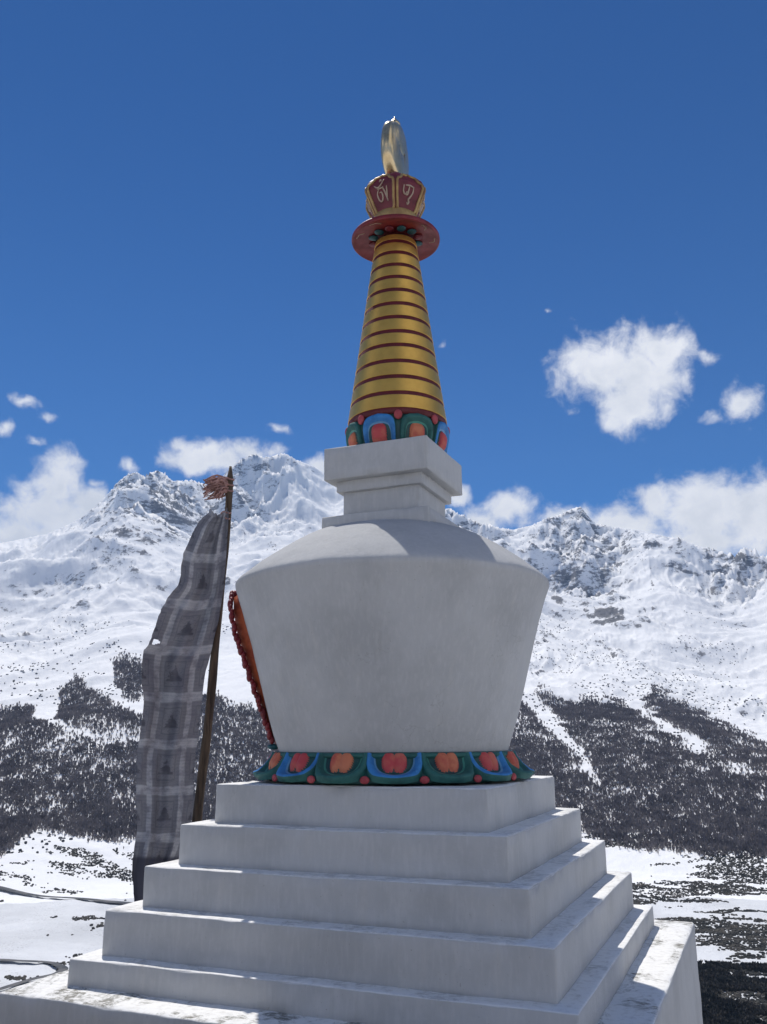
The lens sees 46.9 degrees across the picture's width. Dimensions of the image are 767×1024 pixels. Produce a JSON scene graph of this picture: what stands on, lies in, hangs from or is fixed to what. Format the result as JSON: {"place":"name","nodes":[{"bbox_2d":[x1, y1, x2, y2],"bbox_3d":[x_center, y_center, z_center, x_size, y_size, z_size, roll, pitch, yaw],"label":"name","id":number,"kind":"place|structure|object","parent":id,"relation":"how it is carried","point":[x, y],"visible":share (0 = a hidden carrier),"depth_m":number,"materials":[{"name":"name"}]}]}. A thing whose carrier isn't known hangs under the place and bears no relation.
{"place":"outdoors","nodes":[
{"label":"outdoors","id":0,"kind":"place"},
{"bbox_2d":[0,959,67,989],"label":"stream","id":1,"kind":"structure","parent":0,"point":[61,967],"depth_m":476.40,"materials":[{"name":"grey liquid"}]},
{"bbox_2d":[0,886,131,903],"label":"river","id":2,"kind":"structure","parent":0,"point":[31,894],"depth_m":684.83,"materials":[{"name":"grey liquid"}]},
{"bbox_2d":[0,453,766,903],"bbox_3d":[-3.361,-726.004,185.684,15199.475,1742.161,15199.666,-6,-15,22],"label":"mountains","id":3,"kind":"structure","parent":0,"point":[658,603],"depth_m":2515.55,"materials":[{"name":"white snow"}]},
{"bbox_2d":[0,651,766,857],"bbox_3d":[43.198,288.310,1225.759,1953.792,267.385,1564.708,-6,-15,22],"label":"forest","id":4,"kind":"object","parent":3,"relation":"on","point":[723,819],"visible":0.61,"depth_m":1094.54,"materials":[{"name":"plant"}]},
{"bbox_2d":[0,486,766,853],"bbox_3d":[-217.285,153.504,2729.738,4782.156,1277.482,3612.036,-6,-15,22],"label":"boulders","id":5,"kind":"object","parent":3,"relation":"on","point":[518,732],"visible":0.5,"depth_m":1629.13,"materials":[{"name":"grey stone"}]},
{"bbox_2d":[0,897,766,1018],"bbox_3d":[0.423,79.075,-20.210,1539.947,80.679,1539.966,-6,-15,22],"label":"valley floor","id":6,"kind":"structure","parent":0,"point":[26,929],"depth_m":577.53,"materials":[{"name":"white snow"}]},
{"bbox_2d":[0,833,766,1023],"bbox_3d":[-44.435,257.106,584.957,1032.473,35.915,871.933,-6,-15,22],"label":"scrub","id":7,"kind":"object","parent":6,"relation":"on","point":[734,944],"visible":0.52,"depth_m":690.33,"materials":[{"name":"plant"}]},
{"bbox_2d":[697,959,766,1023],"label":"juniper thicket","id":8,"kind":"object","parent":6,"relation":"on","point":[715,977],"visible":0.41,"depth_m":426.00,"materials":[{"name":"plant"}]},
{"bbox_2d":[0,0,766,556],"label":"sky","id":9,"kind":"structure","parent":0,"point":[184,285],"materials":[{"name":"blue"}]},
{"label":"hillside","id":10,"kind":"structure","parent":0,"visible":0},
{"bbox_2d":[132,466,234,901],"bbox_3d":[-1.834,3.018,7.757,0.805,7.240,0.301,10,-17,-34],"label":"prayer flag","id":11,"kind":"object","parent":10,"relation":"on","point":[186,633],"visible":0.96,"depth_m":8.09,"materials":[{"name":"grey fabric"}]},
{"bbox_2d":[0,117,702,1023],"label":"stupa","id":12,"kind":"object","parent":10,"relation":"on","point":[392,835],"visible":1,"depth_m":6.01,"materials":[{"name":"paint"}]}
]}

